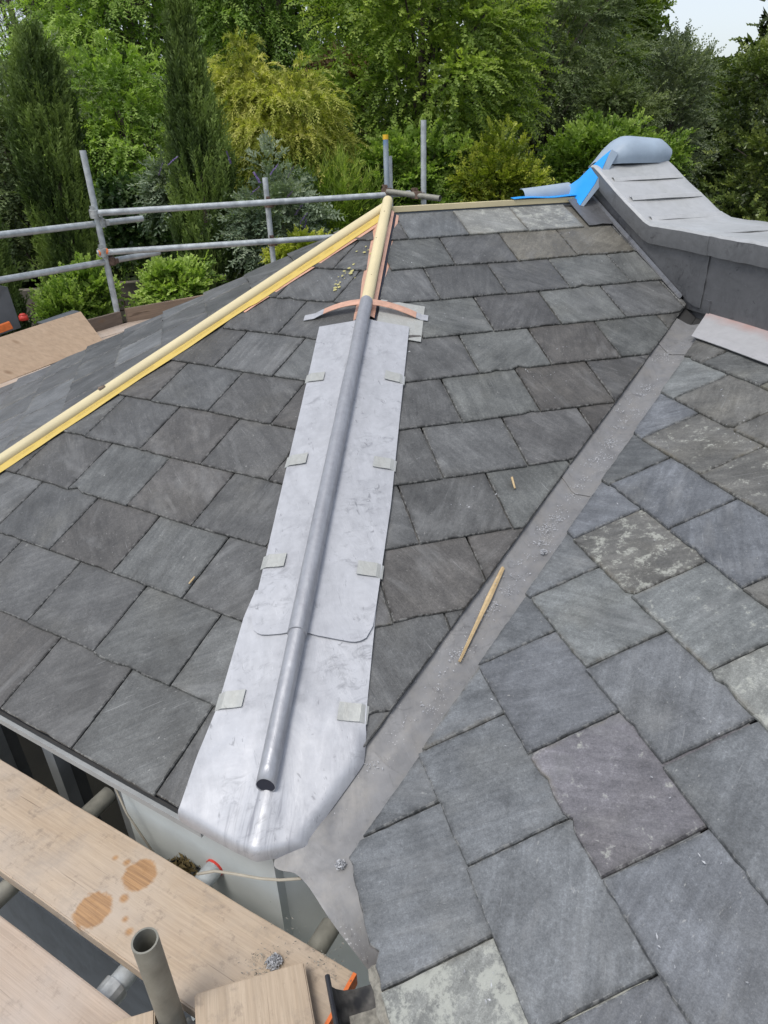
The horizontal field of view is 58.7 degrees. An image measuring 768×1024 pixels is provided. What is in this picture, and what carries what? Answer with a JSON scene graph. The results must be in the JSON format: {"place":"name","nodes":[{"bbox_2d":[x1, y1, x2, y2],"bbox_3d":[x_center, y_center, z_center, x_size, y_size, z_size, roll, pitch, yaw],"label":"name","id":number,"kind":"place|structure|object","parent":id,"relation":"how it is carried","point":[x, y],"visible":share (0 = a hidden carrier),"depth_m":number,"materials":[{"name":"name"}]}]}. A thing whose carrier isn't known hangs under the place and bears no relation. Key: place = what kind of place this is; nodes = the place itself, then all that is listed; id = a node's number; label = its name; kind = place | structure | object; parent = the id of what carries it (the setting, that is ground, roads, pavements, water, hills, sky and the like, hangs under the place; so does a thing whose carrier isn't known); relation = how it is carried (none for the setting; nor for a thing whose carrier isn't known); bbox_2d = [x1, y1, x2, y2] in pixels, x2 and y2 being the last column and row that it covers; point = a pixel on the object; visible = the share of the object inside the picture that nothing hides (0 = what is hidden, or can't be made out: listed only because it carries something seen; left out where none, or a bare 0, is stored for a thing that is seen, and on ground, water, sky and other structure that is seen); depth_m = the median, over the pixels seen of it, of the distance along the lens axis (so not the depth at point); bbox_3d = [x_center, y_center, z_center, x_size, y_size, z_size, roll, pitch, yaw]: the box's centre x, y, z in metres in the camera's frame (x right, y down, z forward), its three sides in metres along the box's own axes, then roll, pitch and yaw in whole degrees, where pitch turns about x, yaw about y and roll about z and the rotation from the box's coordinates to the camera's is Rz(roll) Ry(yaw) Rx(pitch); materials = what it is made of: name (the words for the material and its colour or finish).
{"place":"outdoors","nodes":[
{"label":"outdoors","id":0,"kind":"place"},
{"bbox_2d":[0,206,36,336],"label":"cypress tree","id":1,"kind":"object","parent":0,"point":[17,297],"visible":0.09,"depth_m":7.85,"materials":[{"name":"green plant"}]},
{"bbox_2d":[0,0,75,254],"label":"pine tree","id":2,"kind":"object","parent":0,"point":[4,11],"visible":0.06,"depth_m":16.45,"materials":[{"name":"green plant"}]},
{"bbox_2d":[0,3,137,278],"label":"tree","id":3,"kind":"object","parent":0,"point":[9,194],"visible":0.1,"depth_m":10.24,"materials":[{"name":"green plant"}]},
{"bbox_2d":[0,161,767,1023],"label":"house","id":4,"kind":"structure","parent":0,"point":[298,467],"depth_m":1.93,"materials":[{"name":"stone"}]},
{"bbox_2d":[0,365,49,387],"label":"scaffold board","id":5,"kind":"object","parent":4,"relation":"on","point":[8,382],"visible":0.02,"depth_m":4.45,"materials":[{"name":"beige wood"}]},
{"bbox_2d":[0,286,20,334],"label":"grey panel","id":6,"kind":"object","parent":5,"relation":"on","point":[8,311],"visible":1,"depth_m":5.11,"materials":[{"name":"grey metal"}]},
{"bbox_2d":[0,724,135,840],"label":"window","id":7,"kind":"structure","parent":4,"relation":"in","point":[75,785],"depth_m":2.09,"materials":[{"name":"black glass"}]},
{"bbox_2d":[114,788,154,852],"bbox_3d":[-0.633,0.897,1.825,0.153,0.422,0.016,14,32,26],"label":"twine","id":8,"kind":"object","parent":4,"relation":"hanging from","point":[133,823],"visible":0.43,"depth_m":1.79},
{"bbox_2d":[168,852,200,875],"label":"leaf litter","id":9,"kind":"object","parent":4,"relation":"on","point":[187,863],"visible":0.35,"depth_m":1.76,"materials":[{"name":"brown plant"}]},
{"bbox_2d":[334,859,345,869],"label":"shaving clump","id":10,"kind":"object","parent":4,"relation":"on","point":[340,863],"visible":1,"depth_m":1.46,"materials":[{"name":"silver metal"}]},
{"bbox_2d":[333,246,370,290],"bbox_3d":[-0.134,-1.069,2.992,0.092,0.140,0.326,11,31,22],"label":"yellow lichen","id":11,"kind":"object","parent":4,"relation":"on","point":[350,272],"visible":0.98,"depth_m":2.97},
{"bbox_2d":[458,567,504,661],"bbox_3d":[0.277,0.280,1.916,0.015,0.106,0.334,12,32,24],"label":"wood splinter","id":12,"kind":"object","parent":4,"relation":"on","point":[489,596],"visible":1,"depth_m":1.92,"materials":[{"name":"beige wood"}]},
{"bbox_2d":[364,354,673,773],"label":"lead shavings","id":13,"kind":"object","parent":4,"relation":"on","point":[537,545],"visible":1,"depth_m":2.12},
{"bbox_2d":[511,182,574,198],"bbox_3d":[0.814,-1.632,3.486,0.360,0.076,0.088,-9,29,-13],"label":"membrane strip","id":14,"kind":"object","parent":4,"relation":"on","point":[555,190],"visible":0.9,"depth_m":3.49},
{"bbox_2d":[540,549,547,553],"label":"shaving clump","id":15,"kind":"object","parent":4,"relation":"on","point":[543,551],"visible":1,"depth_m":2.05,"materials":[{"name":"silver metal"}]},
{"bbox_2d":[394,232,760,1021],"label":"debris flecks","id":16,"kind":"object","parent":4,"relation":"on","point":[524,580],"visible":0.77,"depth_m":1.41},
{"bbox_2d":[567,136,671,205],"bbox_3d":[1.210,-1.774,3.540,0.589,0.306,0.203,-13,30,-19],"label":"roll","id":17,"kind":"object","parent":4,"relation":"on","point":[627,150],"visible":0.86,"depth_m":3.46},
{"bbox_2d":[0,0,767,151],"label":"sky","id":18,"kind":"structure","parent":0,"point":[725,19],"materials":[{"name":"white"}]},
{"label":"ground","id":19,"kind":"structure","parent":0,"visible":0},
{"bbox_2d":[5,0,112,269],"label":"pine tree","id":20,"kind":"object","parent":19,"relation":"on","point":[18,14],"visible":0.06,"depth_m":18.25,"materials":[{"name":"green plant"}]},
{"bbox_2d":[0,12,123,323],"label":"cypress tree","id":21,"kind":"object","parent":19,"relation":"on","point":[32,117],"visible":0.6,"depth_m":7.97,"materials":[{"name":"green plant"}]},
{"bbox_2d":[26,271,103,323],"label":"leafy shrub","id":22,"kind":"object","parent":19,"relation":"on","point":[56,298],"visible":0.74,"depth_m":6.68,"materials":[{"name":"green plant"}]},
{"bbox_2d":[14,296,137,332],"bbox_3d":[-3.807,-1.783,9.489,3.366,2.300,0.025,-9,29,-13],"label":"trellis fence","id":23,"kind":"object","parent":19,"relation":"on","point":[120,310],"visible":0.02,"depth_m":9.03,"materials":[{"name":"brown wood"}]},
{"bbox_2d":[58,251,126,318],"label":"leafy shrub","id":24,"kind":"object","parent":19,"relation":"on","point":[96,277],"visible":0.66,"depth_m":6.83,"materials":[{"name":"green plant"}]},
{"bbox_2d":[32,23,211,280],"bbox_3d":[-3.853,-4.446,10.992,3.137,5.546,2.940,-9,29,-13],"label":"acacia tree","id":25,"kind":"object","parent":19,"relation":"on","point":[125,153],"visible":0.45,"depth_m":9.85,"materials":[{"name":"green plant"}]},
{"bbox_2d":[95,171,175,268],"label":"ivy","id":26,"kind":"object","parent":25,"relation":"attached to","point":[109,196],"visible":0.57,"depth_m":9.24,"materials":[{"name":"green plant"}]},
{"bbox_2d":[19,273,239,326],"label":"garden wall","id":27,"kind":"structure","parent":19,"relation":"on","point":[131,287],"depth_m":9.93,"materials":[{"name":"stone"}]},
{"bbox_2d":[0,0,292,267],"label":"acacia tree","id":28,"kind":"object","parent":19,"relation":"on","point":[68,23],"visible":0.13,"depth_m":11.06,"materials":[{"name":"green plant"}]},
{"bbox_2d":[126,136,198,253],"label":"buddleia bush","id":29,"kind":"object","parent":19,"relation":"on","point":[153,188],"visible":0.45,"depth_m":8.33,"materials":[{"name":"green plant"}]},
{"bbox_2d":[0,787,338,1023],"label":"scaffold","id":30,"kind":"object","parent":19,"relation":"on","point":[151,962],"visible":0.47,"depth_m":1.42,"materials":[{"name":"grey metal"}]},
{"bbox_2d":[0,916,130,1023],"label":"scaffold board","id":31,"kind":"object","parent":30,"relation":"on","point":[39,984],"visible":0.91,"depth_m":1.42,"materials":[{"name":"beige wood"}]},
{"bbox_2d":[109,1010,157,1023],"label":"scaffold board","id":32,"kind":"object","parent":31,"relation":"on","point":[149,1017],"visible":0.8,"depth_m":1.33,"materials":[{"name":"beige wood"}]},
{"bbox_2d":[0,760,357,1023],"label":"scaffold board","id":33,"kind":"object","parent":30,"relation":"on","point":[109,890],"visible":0.88,"depth_m":1.58,"materials":[{"name":"brown wood"}]},
{"bbox_2d":[197,869,301,881],"bbox_3d":[-0.310,0.824,1.540,0.278,0.105,0.016,7,30,16],"label":"twine","id":34,"kind":"object","parent":33,"relation":"attached to","point":[250,876],"visible":1,"depth_m":1.53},
{"bbox_2d":[195,962,314,1023],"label":"scaffold board","id":35,"kind":"object","parent":33,"relation":"on","point":[280,996],"visible":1,"depth_m":1.35,"materials":[{"name":"beige wood"}]},
{"bbox_2d":[265,952,282,970],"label":"shaving clump","id":36,"kind":"object","parent":33,"relation":"on","point":[272,961],"visible":0.99,"depth_m":1.44,"materials":[{"name":"silver metal"}]},
{"bbox_2d":[230,911,351,982],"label":"lead shavings","id":37,"kind":"object","parent":33,"relation":"on","point":[286,957],"visible":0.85,"depth_m":1.45},
{"bbox_2d":[123,250,228,315],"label":"leafy shrub","id":38,"kind":"object","parent":19,"relation":"on","point":[179,277],"visible":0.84,"depth_m":7.11,"materials":[{"name":"green plant"}]},
{"bbox_2d":[153,0,256,288],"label":"cypress tree","id":39,"kind":"object","parent":19,"relation":"on","point":[198,143],"visible":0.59,"depth_m":7.71,"materials":[{"name":"green plant"}]},
{"bbox_2d":[0,120,440,311],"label":"scaffold","id":40,"kind":"object","parent":19,"relation":"on","point":[99,223],"visible":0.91,"depth_m":5.70,"materials":[{"name":"metal"}]},
{"bbox_2d":[18,313,28,320],"bbox_3d":[-2.668,-1.443,5.050,0.066,0.047,0.068,-9,29,-13],"label":"tube cap","id":41,"kind":"object","parent":40,"relation":"attached to","point":[22,316],"visible":1,"depth_m":5.03,"materials":[{"name":"red plastic"}]},
{"bbox_2d":[87,311,122,331],"bbox_3d":[-2.533,-1.296,5.258,0.040,0.213,1.408,11,31,23],"label":"toe board","id":42,"kind":"object","parent":40,"relation":"attached to","point":[104,322],"visible":0.25,"depth_m":5.64,"materials":[{"name":"brown wood"}]},
{"bbox_2d":[101,332,121,339],"bbox_3d":[-2.179,-1.286,5.266,0.228,0.041,3.677,14,32,26],"label":"scaffold board","id":43,"kind":"object","parent":40,"relation":"on","point":[104,338],"visible":0.02,"depth_m":5.41,"materials":[{"name":"beige wood"}]},
{"bbox_2d":[0,311,101,383],"bbox_3d":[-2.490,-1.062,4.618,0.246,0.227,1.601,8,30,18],"label":"plywood sheet","id":44,"kind":"object","parent":43,"relation":"on","point":[28,350],"visible":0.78,"depth_m":4.82,"materials":[{"name":"beige wood"}]},
{"bbox_2d":[0,321,12,332],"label":"timber offcut","id":45,"kind":"object","parent":44,"relation":"on","point":[6,326],"visible":1,"depth_m":4.97,"materials":[{"name":"orange paint"}]},
{"bbox_2d":[37,310,79,323],"bbox_3d":[-2.501,-1.497,5.250,0.102,0.010,0.318,17,40,31],"label":"roof slate","id":46,"kind":"object","parent":44,"relation":"on","point":[58,316],"visible":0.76,"depth_m":5.25,"materials":[{"name":"grey stone"}]},
{"bbox_2d":[97,318,150,337],"bbox_3d":[-2.383,-1.336,5.370,0.228,0.041,3.677,14,32,26],"label":"scaffold board","id":47,"kind":"object","parent":40,"relation":"on","point":[117,329],"visible":0.13,"depth_m":5.63,"materials":[{"name":"beige wood"}]},
{"bbox_2d":[124,295,201,321],"bbox_3d":[-1.472,-1.950,6.382,1.902,0.217,0.037,-23,35,-33],"label":"toe board","id":48,"kind":"object","parent":40,"relation":"attached to","point":[142,312],"visible":0.14,"depth_m":5.94,"materials":[{"name":"brown wood"}]},
{"bbox_2d":[207,24,303,194],"bbox_3d":[-1.780,-3.873,9.984,1.573,5.378,1.434,-9,29,-13],"label":"bamboo clump","id":49,"kind":"object","parent":19,"relation":"on","point":[230,73],"visible":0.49,"depth_m":8.80,"materials":[{"name":"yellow plant"}]},
{"bbox_2d":[100,0,425,220],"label":"acacia tree","id":50,"kind":"object","parent":19,"relation":"on","point":[278,52],"visible":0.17,"depth_m":11.20,"materials":[{"name":"green plant"}]},
{"bbox_2d":[198,129,347,277],"bbox_3d":[-1.319,-2.520,8.730,1.847,4.172,1.604,-9,29,-13],"label":"buddleia bush","id":51,"kind":"object","parent":19,"relation":"on","point":[253,219],"visible":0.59,"depth_m":7.90,"materials":[{"name":"green plant"}]},
{"bbox_2d":[158,151,524,227],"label":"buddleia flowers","id":52,"kind":"object","parent":51,"relation":"attached to","point":[261,182],"visible":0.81,"depth_m":7.61,"materials":[{"name":"plant"}]},
{"bbox_2d":[221,50,369,247],"bbox_3d":[-1.236,-3.779,10.080,2.610,5.089,2.463,-9,29,-13],"label":"bamboo clump","id":53,"kind":"object","parent":19,"relation":"on","point":[291,132],"visible":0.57,"depth_m":8.82,"materials":[{"name":"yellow plant"}]},
{"bbox_2d":[258,224,332,263],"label":"leafy shrub","id":54,"kind":"object","parent":19,"relation":"on","point":[282,250],"visible":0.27,"depth_m":7.34,"materials":[{"name":"green plant"}]},
{"bbox_2d":[256,138,412,236],"bbox_3d":[-0.568,-2.998,9.688,2.254,4.052,1.774,0,29,3],"label":"leafy shrub","id":55,"kind":"object","parent":19,"relation":"on","point":[352,210],"visible":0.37,"depth_m":8.77,"materials":[{"name":"green plant"}]},
{"bbox_2d":[297,37,377,134],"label":"leafy shrub","id":56,"kind":"object","parent":19,"relation":"on","point":[328,60],"visible":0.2,"depth_m":10.71,"materials":[{"name":"green plant"}]},
{"bbox_2d":[0,0,767,288],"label":"woodland","id":57,"kind":"object","parent":19,"relation":"on","point":[762,25],"visible":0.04,"depth_m":24.00,"materials":[{"name":"green plant"}]},
{"bbox_2d":[332,111,501,227],"bbox_3d":[0.435,-3.505,10.251,2.846,4.346,1.748,-9,29,-13],"label":"leafy shrub","id":58,"kind":"object","parent":19,"relation":"on","point":[412,135],"visible":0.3,"depth_m":9.23,"materials":[{"name":"green plant"}]},
{"bbox_2d":[283,0,573,203],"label":"robinia tree","id":59,"kind":"object","parent":19,"relation":"on","point":[490,74],"visible":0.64,"depth_m":9.53,"materials":[{"name":"green plant"}]},
{"bbox_2d":[445,114,557,202],"bbox_3d":[1.630,-3.350,9.973,1.636,4.270,1.305,-9,29,-13],"label":"leafy shrub","id":60,"kind":"object","parent":19,"relation":"on","point":[515,177],"visible":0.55,"depth_m":9.08,"materials":[{"name":"green plant"}]},
{"bbox_2d":[437,0,666,193],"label":"willow tree","id":61,"kind":"object","parent":19,"relation":"on","point":[594,28],"visible":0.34,"depth_m":13.51,"materials":[{"name":"green plant"}]},
{"bbox_2d":[519,0,676,138],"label":"oak tree","id":62,"kind":"object","parent":19,"relation":"on","point":[653,22],"visible":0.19,"depth_m":18.55,"materials":[{"name":"green plant"}]},
{"bbox_2d":[521,101,699,185],"bbox_3d":[3.867,-4.845,12.378,3.688,4.466,1.975,-9,29,-13],"label":"leafy shrub","id":63,"kind":"object","parent":19,"relation":"on","point":[578,151],"visible":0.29,"depth_m":11.45,"materials":[{"name":"green plant"}]},
{"bbox_2d":[563,62,677,138],"bbox_3d":[4.438,-5.865,13.546,2.195,5.113,1.946,-9,29,-13],"label":"leafy shrub","id":64,"kind":"object","parent":19,"relation":"on","point":[623,98],"visible":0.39,"depth_m":12.29,"materials":[{"name":"green plant"}]},
{"bbox_2d":[632,16,726,187],"bbox_3d":[6.083,-7.257,15.077,2.270,5.997,2.093,12,32,24],"label":"silver tree","id":65,"kind":"object","parent":19,"relation":"on","point":[679,86],"visible":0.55,"depth_m":13.87,"materials":[{"name":"green plant"}]},
{"bbox_2d":[695,26,767,221],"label":"laurel tree","id":66,"kind":"object","parent":19,"relation":"on","point":[750,159],"visible":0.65,"depth_m":10.21,"materials":[{"name":"green plant"}]}
]}

